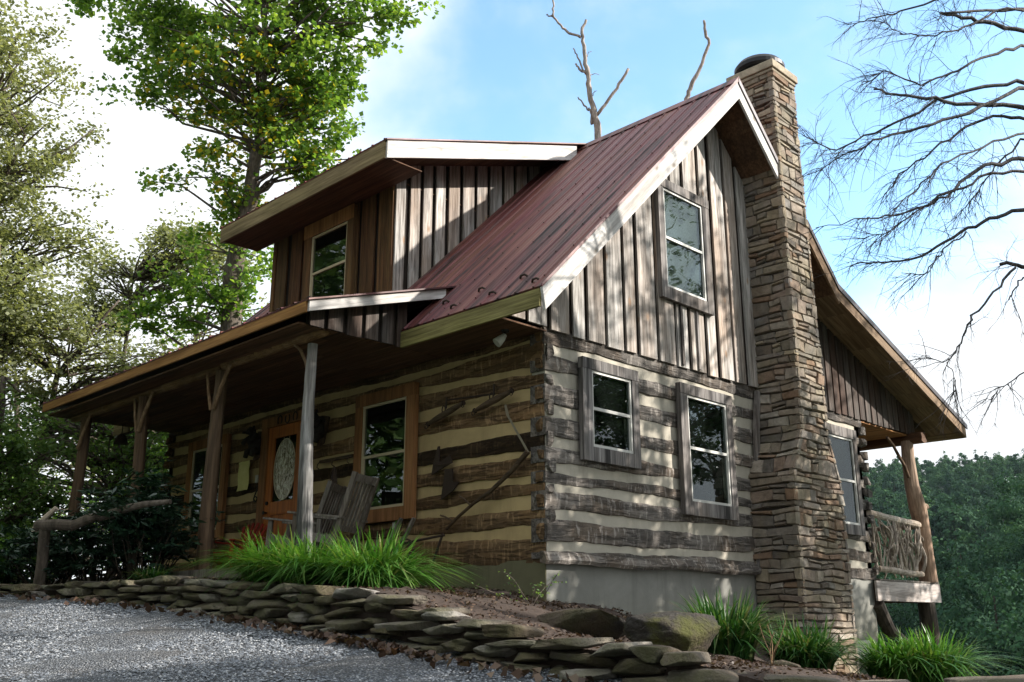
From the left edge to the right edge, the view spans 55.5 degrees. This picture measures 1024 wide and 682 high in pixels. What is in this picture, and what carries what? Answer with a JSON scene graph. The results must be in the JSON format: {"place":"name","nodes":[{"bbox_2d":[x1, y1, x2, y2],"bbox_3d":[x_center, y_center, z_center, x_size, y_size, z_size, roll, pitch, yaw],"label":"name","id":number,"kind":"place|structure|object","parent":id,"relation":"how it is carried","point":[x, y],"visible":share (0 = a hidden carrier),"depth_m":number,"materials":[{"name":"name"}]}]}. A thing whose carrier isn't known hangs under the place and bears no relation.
{"place":"outdoors","nodes":[
{"label":"outdoors","id":0,"kind":"place"},
{"bbox_2d":[0,592,625,681],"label":"gravel drive","id":1,"kind":"structure","parent":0,"point":[398,665],"depth_m":7.92,"materials":[{"name":"grey gravel"}]},
{"bbox_2d":[0,592,622,681],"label":"fallen leaves","id":2,"kind":"object","parent":1,"relation":"on","point":[383,648],"visible":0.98,"depth_m":7.99,"materials":[{"name":"brown plant"}]},
{"bbox_2d":[0,0,1023,578],"label":"sky","id":3,"kind":"structure","parent":0,"point":[493,70],"materials":[{"name":"blue"}]},
{"bbox_2d":[622,486,948,674],"bbox_3d":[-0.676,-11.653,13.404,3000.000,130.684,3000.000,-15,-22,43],"label":"terrain","id":4,"kind":"structure","parent":0,"point":[862,672],"depth_m":15.95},
{"bbox_2d":[0,376,84,526],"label":"leafy tree","id":5,"kind":"object","parent":4,"relation":"on","point":[15,456],"visible":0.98,"depth_m":16.85,"materials":[{"name":"green plant"}]},
{"bbox_2d":[0,238,98,437],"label":"leafy tree","id":6,"kind":"object","parent":4,"relation":"on","point":[17,327],"visible":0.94,"depth_m":18.88,"materials":[{"name":"green plant"}]},
{"bbox_2d":[0,0,124,292],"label":"leafy tree","id":7,"kind":"object","parent":4,"relation":"on","point":[12,172],"visible":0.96,"depth_m":20.90,"materials":[{"name":"green plant"}]},
{"bbox_2d":[1,375,155,578],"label":"leafy tree","id":8,"kind":"object","parent":4,"relation":"on","point":[60,512],"visible":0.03,"depth_m":29.97,"materials":[{"name":"green plant"}]},
{"bbox_2d":[1,392,168,575],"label":"leafy tree","id":9,"kind":"object","parent":4,"relation":"on","point":[101,460],"visible":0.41,"depth_m":18.77,"materials":[{"name":"green plant"}]},
{"bbox_2d":[6,300,182,580],"bbox_3d":[-8.981,3.118,19.295,4.828,8.156,3.201,-1,-16,4],"label":"leafy tree","id":10,"kind":"object","parent":4,"relation":"on","point":[68,357],"visible":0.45,"depth_m":19.88,"materials":[{"name":"green plant"}]},
{"bbox_2d":[33,499,171,584],"bbox_3d":[-5.306,2.735,12.274,2.384,1.359,0.353,-9,-18,29],"label":"log handrail","id":11,"kind":"object","parent":4,"relation":"on","point":[44,528],"visible":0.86,"depth_m":12.56,"materials":[{"name":"brown wood"}]},
{"bbox_2d":[95,424,168,496],"bbox_3d":[-8.913,4.643,23.584,2.646,7.578,3.229,-15,-22,43],"label":"leafy tree","id":12,"kind":"object","parent":4,"relation":"on","point":[161,451],"visible":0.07,"depth_m":23.65,"materials":[{"name":"green plant"}]},
{"bbox_2d":[7,280,269,508],"bbox_3d":[-12.864,4.364,32.586,10.851,13.125,5.593,-2,-16,7],"label":"leafy tree","id":13,"kind":"object","parent":4,"relation":"on","point":[202,335],"visible":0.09,"depth_m":32.80,"materials":[{"name":"green plant"}]},
{"bbox_2d":[42,202,256,575],"bbox_3d":[-11.134,2.760,28.560,6.757,13.979,4.524,-8,-18,26],"label":"leafy tree","id":14,"kind":"object","parent":4,"relation":"on","point":[165,241],"visible":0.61,"depth_m":29.70,"materials":[{"name":"green plant"}]},
{"bbox_2d":[61,0,444,349],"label":"tulip tree","id":15,"kind":"object","parent":4,"relation":"on","point":[171,23],"visible":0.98,"depth_m":26.58,"materials":[{"name":"green plant"}]},
{"bbox_2d":[0,576,894,681],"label":"planting bed","id":16,"kind":"object","parent":4,"relation":"on","point":[533,611],"visible":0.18,"depth_m":8.81,"materials":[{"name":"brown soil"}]},
{"bbox_2d":[0,505,18,580],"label":"leafy bush","id":17,"kind":"object","parent":16,"relation":"on","point":[2,540],"visible":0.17,"depth_m":15.51,"materials":[{"name":"green plant"}]},
{"bbox_2d":[0,554,25,583],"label":"grass clump","id":18,"kind":"object","parent":16,"relation":"on","point":[4,578],"visible":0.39,"depth_m":13.83,"materials":[{"name":"green plant"}]},
{"bbox_2d":[0,500,52,583],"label":"leafy bush","id":19,"kind":"object","parent":16,"relation":"on","point":[23,523],"visible":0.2,"depth_m":17.08,"materials":[{"name":"green plant"}]},
{"bbox_2d":[32,506,65,531],"bbox_3d":[-7.124,2.759,14.987,0.626,0.426,0.109,-4,-16,12],"label":"leaning dead trunk","id":20,"kind":"object","parent":16,"relation":"on","point":[48,514],"visible":0.59,"depth_m":14.97,"materials":[{"name":"wood"}]},
{"bbox_2d":[0,511,105,584],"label":"rhododendron","id":21,"kind":"object","parent":16,"relation":"on","point":[28,550],"visible":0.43,"depth_m":13.44,"materials":[{"name":"green plant"}]},
{"bbox_2d":[31,490,186,581],"bbox_3d":[-5.617,2.755,13.301,1.908,1.423,1.800,-15,-22,43],"label":"rhododendron","id":22,"kind":"object","parent":16,"relation":"on","point":[57,568],"visible":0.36,"depth_m":13.04,"materials":[{"name":"green plant"}]},
{"bbox_2d":[84,456,199,579],"bbox_3d":[-5.031,2.564,13.424,1.602,1.854,1.886,8,-18,-25],"label":"rhododendron","id":23,"kind":"object","parent":16,"relation":"on","point":[153,489],"visible":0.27,"depth_m":13.36,"materials":[{"name":"green plant"}]},
{"bbox_2d":[71,478,224,579],"bbox_3d":[-4.777,2.534,12.716,1.772,1.524,1.850,0,-16,1],"label":"rhododendron","id":24,"kind":"object","parent":16,"relation":"on","point":[173,546],"visible":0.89,"depth_m":12.52,"materials":[{"name":"green plant"}]},
{"bbox_2d":[124,563,172,579],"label":"grass clump","id":25,"kind":"object","parent":16,"relation":"on","point":[146,574],"visible":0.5,"depth_m":11.54,"materials":[{"name":"green plant"}]},
{"bbox_2d":[170,524,343,587],"bbox_3d":[-2.692,2.496,10.863,2.452,0.884,2.418,-15,-22,43],"label":"grass clump","id":26,"kind":"object","parent":16,"relation":"on","point":[251,547],"visible":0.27,"depth_m":10.56,"materials":[{"name":"green plant"}]},
{"bbox_2d":[196,527,363,603],"bbox_3d":[-2.170,2.397,10.251,2.539,0.907,2.352,1,-16,-3],"label":"grass clump","id":27,"kind":"object","parent":16,"relation":"on","point":[282,554],"visible":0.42,"depth_m":9.95,"materials":[{"name":"green plant"}]},
{"bbox_2d":[235,520,487,607],"bbox_3d":[-1.415,2.334,9.905,2.636,0.967,2.746,-15,-22,43],"label":"grass clump","id":28,"kind":"object","parent":16,"relation":"on","point":[372,568],"visible":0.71,"depth_m":9.54,"materials":[{"name":"green plant"}]},
{"bbox_2d":[472,571,566,604],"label":"wiry shrub","id":29,"kind":"object","parent":16,"relation":"on","point":[542,596],"visible":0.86,"depth_m":9.72,"materials":[{"name":"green plant"}]},
{"bbox_2d":[537,608,625,638],"bbox_3d":[0.552,2.606,8.945,1.138,0.295,0.773,-8,-18,15],"label":"boulder","id":30,"kind":"object","parent":16,"relation":"on","point":[597,623],"visible":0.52,"depth_m":8.61,"materials":[{"name":"stone"}]},
{"bbox_2d":[623,611,720,651],"bbox_3d":[1.348,2.471,8.170,0.821,0.396,0.554,2,-14,-6],"label":"boulder","id":31,"kind":"object","parent":16,"relation":"on","point":[685,631],"visible":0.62,"depth_m":8.01,"materials":[{"name":"grey stone"}]},
{"bbox_2d":[666,587,809,661],"bbox_3d":[2.008,2.663,9.214,1.714,0.715,1.751,-15,-22,43],"label":"grass clump","id":32,"kind":"object","parent":16,"relation":"on","point":[737,633],"visible":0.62,"depth_m":8.97,"materials":[{"name":"green plant"}]},
{"bbox_2d":[759,620,785,662],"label":"dry stalk","id":33,"kind":"object","parent":16,"relation":"on","point":[772,658],"visible":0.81,"depth_m":8.22,"materials":[{"name":"brown plant"}]},
{"bbox_2d":[768,660,800,666],"bbox_3d":[2.414,2.911,8.600,0.284,0.173,0.236,-4,-18,34],"label":"boulder","id":34,"kind":"object","parent":16,"relation":"on","point":[783,662],"visible":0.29,"depth_m":8.56,"materials":[{"name":"stone"}]},
{"bbox_2d":[740,610,881,671],"bbox_3d":[2.804,2.863,9.174,1.818,0.634,1.708,-15,-22,43],"label":"grass clump","id":35,"kind":"object","parent":16,"relation":"on","point":[816,646],"visible":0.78,"depth_m":8.93,"materials":[{"name":"green plant"}]},
{"bbox_2d":[824,629,975,681],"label":"grass clump","id":36,"kind":"object","parent":16,"relation":"on","point":[870,657],"visible":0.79,"depth_m":8.54,"materials":[{"name":"green plant"}]},
{"bbox_2d":[855,624,1021,681],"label":"grass clump","id":37,"kind":"object","parent":16,"relation":"on","point":[959,668],"visible":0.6,"depth_m":8.51,"materials":[{"name":"green plant"}]},
{"bbox_2d":[42,54,967,673],"bbox_3d":[0.216,2.336,18.144,11.250,13.161,13.965,-15,-22,43],"label":"log cabin","id":38,"kind":"object","parent":4,"relation":"on","point":[688,358],"visible":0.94,"depth_m":14.20,"materials":[{"name":"brown wood"}]},
{"bbox_2d":[113,425,127,444],"bbox_3d":[-7.004,1.676,17.475,0.260,0.340,0.260,-15,-22,43],"label":"round bell","id":39,"kind":"object","parent":38,"relation":"hanging from","point":[121,439],"visible":1,"depth_m":17.39,"materials":[{"name":"black metal"}]},
{"bbox_2d":[181,433,231,541],"bbox_3d":[-5.351,2.596,16.990,1.380,1.800,0.081,-15,-22,43],"label":"window","id":40,"kind":"structure","parent":38,"relation":"in","point":[196,450],"depth_m":17.18,"materials":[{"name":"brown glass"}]},
{"bbox_2d":[213,523,267,567],"bbox_3d":[-4.235,3.220,15.007,0.700,0.876,0.766,-11,-19,33],"label":"red garden chair","id":41,"kind":"object","parent":38,"relation":"on","point":[241,545],"visible":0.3,"depth_m":15.18,"materials":[{"name":"paint"}]},
{"bbox_2d":[236,460,249,491],"bbox_3d":[-4.461,2.239,16.152,0.350,0.492,0.030,-15,-22,43],"label":"paper notice","id":42,"kind":"object","parent":38,"relation":"attached to","point":[243,476],"visible":1,"depth_m":16.15,"materials":[{"name":"beige paper"}]},
{"bbox_2d":[241,426,261,460],"bbox_3d":[-4.251,1.680,15.954,0.333,0.574,0.354,-7,-17,22],"label":"carved bear","id":43,"kind":"object","parent":38,"relation":"attached to","point":[252,440],"visible":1,"depth_m":15.87},
{"bbox_2d":[262,421,300,544],"bbox_3d":[-3.605,2.459,15.190,0.970,2.345,0.115,-15,-22,43],"label":"door","id":44,"kind":"structure","parent":38,"relation":"in","point":[281,491],"depth_m":15.34,"materials":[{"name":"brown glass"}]},
{"bbox_2d":[262,480,346,551],"bbox_3d":[-2.850,2.527,13.197,1.065,1.165,0.685,-3,-16,11],"label":"rocking chair","id":45,"kind":"object","parent":38,"relation":"on","point":[332,499],"visible":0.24,"depth_m":13.12,"materials":[{"name":"grey wood"}]},
{"bbox_2d":[313,409,329,446],"bbox_3d":[-2.971,1.326,14.727,0.326,0.574,0.353,-7,-17,22],"label":"wall lantern","id":46,"kind":"object","parent":38,"relation":"attached to","point":[321,423],"visible":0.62,"depth_m":14.64,"materials":[{"name":"black metal"}]},
{"bbox_2d":[301,204,357,300],"bbox_3d":[-2.977,-1.224,15.764,1.380,1.700,0.081,-15,-22,43],"label":"window","id":47,"kind":"structure","parent":38,"relation":"in","point":[329,255],"depth_m":15.78,"materials":[{"name":"clear glass"}]},
{"bbox_2d":[287,471,379,554],"bbox_3d":[-2.327,2.303,12.417,1.065,1.165,0.685,-6,-17,19],"label":"rocking chair","id":48,"kind":"object","parent":38,"relation":"on","point":[365,480],"visible":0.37,"depth_m":12.31,"materials":[{"name":"grey wood"}]},
{"bbox_2d":[316,454,353,468],"bbox_3d":[-2.626,1.784,14.350,0.840,0.149,0.116,-15,-22,43],"label":"coat hook rail","id":49,"kind":"object","parent":38,"relation":"attached to","point":[347,457],"visible":1,"depth_m":14.34,"materials":[{"name":"brown wood"}]},
{"bbox_2d":[329,465,338,484],"bbox_3d":[-2.607,2.199,14.116,0.206,0.793,0.146,-15,-22,43],"label":"dried flower bunch","id":50,"kind":"object","parent":49,"relation":"hanging from","point":[334,477],"visible":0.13,"depth_m":14.16,"materials":[{"name":"brown plant"}]},
{"bbox_2d":[351,382,418,524],"bbox_3d":[-1.783,1.588,13.584,1.350,1.850,0.081,-15,-22,43],"label":"window","id":51,"kind":"structure","parent":38,"relation":"in","point":[386,421],"depth_m":13.53,"materials":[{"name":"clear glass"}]},
{"bbox_2d":[388,517,444,562],"bbox_3d":[-1.210,2.470,12.102,1.117,0.587,0.250,-15,-22,43],"label":"old cultivator","id":52,"kind":"object","parent":38,"relation":"on","point":[411,524],"visible":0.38,"depth_m":12.10,"materials":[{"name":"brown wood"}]},
{"bbox_2d":[431,446,452,474],"bbox_3d":[-0.901,1.542,12.668,0.036,0.370,0.421,14,-21,-41],"label":"plough blade","id":53,"kind":"object","parent":38,"relation":"hanging from","point":[438,465],"visible":1,"depth_m":12.70,"materials":[{"name":"metal"}]},
{"bbox_2d":[441,469,459,499],"bbox_3d":[-0.784,1.822,12.466,0.030,0.400,0.371,14,-21,-41],"label":"plough blade","id":54,"kind":"object","parent":38,"relation":"hanging from","point":[450,485],"visible":1,"depth_m":12.50,"materials":[{"name":"metal"}]},
{"bbox_2d":[448,393,491,400],"bbox_3d":[-0.529,0.720,12.527,0.882,0.084,0.028,-15,-22,43],"label":"hanging rod","id":55,"kind":"object","parent":38,"relation":"attached to","point":[469,397],"visible":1,"depth_m":12.53,"materials":[{"name":"metal"}]},
{"bbox_2d":[424,397,465,428],"bbox_3d":[-0.875,0.925,12.785,0.783,0.382,0.089,-15,-22,43],"label":"singletree","id":56,"kind":"object","parent":55,"relation":"hanging from","point":[446,412],"visible":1,"depth_m":12.76,"materials":[{"name":"brown wood"}]},
{"bbox_2d":[440,404,529,529],"bbox_3d":[-0.345,1.547,12.006,1.497,1.466,0.124,-15,-22,42],"label":"old scythe","id":57,"kind":"object","parent":38,"relation":"hanging from","point":[513,468],"visible":1,"depth_m":11.81,"materials":[{"name":"brown wood"}]},
{"bbox_2d":[471,384,513,415],"bbox_3d":[-0.238,0.713,12.184,0.749,0.368,0.088,-15,-22,43],"label":"singletree","id":58,"kind":"object","parent":38,"relation":"attached to","point":[494,399],"visible":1,"depth_m":12.15,"materials":[{"name":"brown wood"}]},
{"bbox_2d":[493,329,508,346],"bbox_3d":[-0.133,-0.031,11.820,0.198,0.216,0.124,5,-17,-17],"label":"flood light","id":59,"kind":"object","parent":38,"relation":"attached to","point":[499,340],"visible":1,"depth_m":11.79,"materials":[{"name":"white metal"}]},
{"bbox_2d":[578,356,641,468],"bbox_3d":[1.254,0.927,12.405,0.081,1.300,1.130,-15,-22,43],"label":"window","id":60,"kind":"structure","parent":38,"relation":"in","point":[609,413],"depth_m":12.40,"materials":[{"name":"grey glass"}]},
{"bbox_2d":[654,179,714,315],"bbox_3d":[2.554,-1.395,14.400,0.081,1.860,1.300,-15,-22,43],"label":"window","id":61,"kind":"structure","parent":38,"relation":"in","point":[683,245],"depth_m":14.42,"materials":[{"name":"clear glass"}]},
{"bbox_2d":[675,382,738,520],"bbox_3d":[2.778,1.583,13.810,0.081,1.830,1.310,-15,-22,43],"label":"window","id":62,"kind":"structure","parent":38,"relation":"in","point":[706,448],"depth_m":13.81,"materials":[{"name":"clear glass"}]},
{"bbox_2d":[827,423,865,535],"bbox_3d":[5.582,2.345,16.522,0.081,1.830,1.320,-15,-22,43],"label":"window","id":63,"kind":"structure","parent":38,"relation":"in","point":[843,440],"depth_m":16.75,"materials":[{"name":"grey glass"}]},
{"bbox_2d":[0,575,1023,681],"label":"retaining wall","id":64,"kind":"structure","parent":4,"relation":"on","point":[373,614],"depth_m":7.87,"materials":[{"name":"stone"}]},
{"bbox_2d":[546,0,629,139],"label":"dead tree","id":65,"kind":"object","parent":4,"relation":"on","point":[594,118],"visible":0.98,"depth_m":23.97,"materials":[{"name":"grey wood"}]},
{"bbox_2d":[684,20,710,99],"bbox_3d":[4.412,0.508,23.295,0.616,16.577,3.404,2,-16,-7],"label":"dead tree","id":66,"kind":"object","parent":4,"relation":"on","point":[691,84],"visible":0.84,"depth_m":23.97,"materials":[{"name":"grey wood"}]},
{"bbox_2d":[881,502,895,515],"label":"hillside tree","id":67,"kind":"object","parent":4,"relation":"on","point":[888,510],"visible":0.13,"depth_m":331.73,"materials":[{"name":"green plant"}]},
{"bbox_2d":[873,488,907,512],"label":"hillside tree","id":68,"kind":"object","parent":4,"relation":"on","point":[885,495],"visible":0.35,"depth_m":391.32,"materials":[{"name":"green plant"}]},
{"bbox_2d":[871,550,911,618],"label":"hillside tree","id":69,"kind":"object","parent":4,"relation":"on","point":[891,576],"depth_m":168.77,"materials":[{"name":"green plant"}]},
{"bbox_2d":[880,472,905,494],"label":"hillside tree","id":70,"kind":"object","parent":4,"relation":"on","point":[888,476],"visible":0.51,"depth_m":463.30,"materials":[{"name":"green plant"}]},
{"bbox_2d":[877,564,911,631],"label":"hillside tree","id":71,"kind":"object","parent":4,"relation":"on","point":[892,618],"visible":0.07,"depth_m":169.57,"materials":[{"name":"green plant"}]},
{"bbox_2d":[766,0,1023,441],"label":"bare hemlock","id":72,"kind":"object","parent":4,"relation":"on","point":[978,105],"visible":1,"depth_m":11.75,"materials":[{"name":"plant"}]},
{"bbox_2d":[877,620,916,644],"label":"hillside tree","id":73,"kind":"object","parent":4,"relation":"on","point":[885,638],"visible":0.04,"depth_m":144.14,"materials":[{"name":"green plant"}]},
{"bbox_2d":[883,603,917,642],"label":"hillside tree","id":74,"kind":"object","parent":4,"relation":"on","point":[898,616],"visible":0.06,"depth_m":158.68,"materials":[{"name":"green plant"}]},
{"bbox_2d":[896,497,940,533],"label":"hillside tree","id":75,"kind":"object","parent":4,"relation":"on","point":[930,513],"visible":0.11,"depth_m":310.67,"materials":[{"name":"green plant"}]},
{"bbox_2d":[905,535,949,561],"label":"hillside tree","id":76,"kind":"object","parent":4,"relation":"on","point":[941,547],"visible":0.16,"depth_m":233.68,"materials":[{"name":"green plant"}]},
{"bbox_2d":[929,496,941,543],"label":"hillside evergreen","id":77,"kind":"object","parent":4,"relation":"on","point":[934,508],"visible":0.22,"depth_m":313.11,"materials":[{"name":"green plant"}]},
{"bbox_2d":[862,448,1023,493],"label":"distant forest","id":78,"kind":"object","parent":4,"relation":"on","point":[981,466],"visible":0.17,"depth_m":512.93,"materials":[{"name":"green plant"}]},
{"bbox_2d":[888,547,998,636],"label":"hillside tree","id":79,"kind":"object","parent":4,"relation":"on","point":[948,564],"visible":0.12,"depth_m":141.22,"materials":[{"name":"green plant"}]},
{"bbox_2d":[928,504,960,555],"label":"hillside tree","id":80,"kind":"object","parent":4,"relation":"on","point":[933,520],"visible":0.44,"depth_m":282.63,"materials":[{"name":"green plant"}]},
{"bbox_2d":[935,493,961,508],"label":"hillside tree","id":81,"kind":"object","parent":4,"relation":"on","point":[941,496],"visible":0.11,"depth_m":349.52,"materials":[{"name":"green plant"}]},
{"bbox_2d":[942,475,955,494],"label":"hillside evergreen","id":82,"kind":"object","parent":4,"relation":"on","point":[948,485],"visible":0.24,"depth_m":446.15,"materials":[{"name":"green plant"}]},
{"bbox_2d":[939,500,968,561],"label":"hillside evergreen","id":83,"kind":"object","parent":4,"relation":"on","point":[951,523],"visible":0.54,"depth_m":269.30,"materials":[{"name":"green plant"}]},
{"bbox_2d":[939,480,969,505],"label":"hillside tree","id":84,"kind":"object","parent":4,"relation":"on","point":[954,486],"visible":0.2,"depth_m":399.26,"materials":[{"name":"green plant"}]},
{"bbox_2d":[941,492,975,524],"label":"hillside tree","id":85,"kind":"object","parent":4,"relation":"on","point":[954,498],"visible":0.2,"depth_m":322.24,"materials":[{"name":"green plant"}]},
{"bbox_2d":[934,505,983,537],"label":"hillside tree","id":86,"kind":"object","parent":4,"relation":"on","point":[968,526],"visible":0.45,"depth_m":274.99,"materials":[{"name":"green plant"}]},
{"bbox_2d":[908,578,1009,661],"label":"hillside tree","id":87,"kind":"object","parent":4,"relation":"on","point":[939,618],"visible":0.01,"depth_m":126.44,"materials":[{"name":"green plant"}]},
{"bbox_2d":[942,468,978,493],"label":"hillside tree","id":88,"kind":"object","parent":4,"relation":"on","point":[967,474],"visible":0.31,"depth_m":456.39,"materials":[{"name":"green plant"}]},
{"bbox_2d":[938,538,990,579],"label":"hillside tree","id":89,"kind":"object","parent":4,"relation":"on","point":[959,547],"visible":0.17,"depth_m":215.28,"materials":[{"name":"green plant"}]},
{"bbox_2d":[944,559,984,594],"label":"hillside tree","id":90,"kind":"object","parent":4,"relation":"on","point":[965,572],"visible":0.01,"depth_m":168.33,"materials":[{"name":"green plant"}]},
{"bbox_2d":[906,562,1023,675],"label":"hillside tree","id":91,"kind":"object","parent":4,"relation":"on","point":[970,631],"visible":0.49,"depth_m":91.38,"materials":[{"name":"green plant"}]},
{"bbox_2d":[941,531,990,563],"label":"hillside tree","id":92,"kind":"object","parent":4,"relation":"on","point":[966,535],"visible":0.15,"depth_m":238.34,"materials":[{"name":"green plant"}]},
{"bbox_2d":[960,486,987,507],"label":"hillside tree","id":93,"kind":"object","parent":4,"relation":"on","point":[967,489],"visible":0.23,"depth_m":373.78,"materials":[{"name":"green plant"}]},
{"bbox_2d":[969,497,983,510],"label":"hillside tree","id":94,"kind":"object","parent":4,"relation":"on","point":[975,501],"visible":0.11,"depth_m":361.37,"materials":[{"name":"green plant"}]},
{"bbox_2d":[966,515,1000,559],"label":"hillside tree","id":95,"kind":"object","parent":4,"relation":"on","point":[988,530],"visible":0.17,"depth_m":234.48,"materials":[{"name":"green plant"}]},
{"bbox_2d":[974,482,997,498],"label":"hillside tree","id":96,"kind":"object","parent":4,"relation":"on","point":[983,489],"visible":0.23,"depth_m":409.96,"materials":[{"name":"green plant"}]},
{"bbox_2d":[956,527,1023,622],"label":"hillside tree","id":97,"kind":"object","parent":4,"relation":"on","point":[977,604],"visible":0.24,"depth_m":110.72,"materials":[{"name":"green plant"}]},
{"bbox_2d":[966,597,1023,675],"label":"hillside tree","id":98,"kind":"object","parent":4,"relation":"on","point":[993,641],"visible":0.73,"depth_m":79.83,"materials":[{"name":"green plant"}]},
{"bbox_2d":[966,583,1023,671],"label":"hillside tree","id":99,"kind":"object","parent":4,"relation":"on","point":[999,609],"visible":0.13,"depth_m":100.10,"materials":[{"name":"green plant"}]},
{"bbox_2d":[968,472,1023,543],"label":"hillside tree","id":100,"kind":"object","parent":4,"relation":"on","point":[1004,511],"visible":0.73,"depth_m":144.96,"materials":[{"name":"green plant"}]},
{"bbox_2d":[973,521,1022,571],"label":"hillside tree","id":101,"kind":"object","parent":4,"relation":"on","point":[1000,541],"visible":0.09,"depth_m":134.08,"materials":[{"name":"green plant"}]},
{"bbox_2d":[987,560,1023,645],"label":"hillside tree","id":102,"kind":"object","parent":4,"relation":"on","point":[1008,580],"visible":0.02,"depth_m":106.25,"materials":[{"name":"green plant"}]},
{"bbox_2d":[991,518,1023,572],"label":"hillside tree","id":103,"kind":"object","parent":4,"relation":"on","point":[1015,527],"visible":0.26,"depth_m":121.32,"materials":[{"name":"green plant"}]},
{"bbox_2d":[991,534,1023,580],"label":"hillside tree","id":104,"kind":"object","parent":4,"relation":"on","point":[1021,555],"visible":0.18,"depth_m":113.92,"materials":[{"name":"green plant"}]},
{"bbox_2d":[992,623,1023,675],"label":"hillside tree","id":105,"kind":"object","parent":4,"relation":"on","point":[1007,662],"visible":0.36,"depth_m":87.94,"materials":[{"name":"green plant"}]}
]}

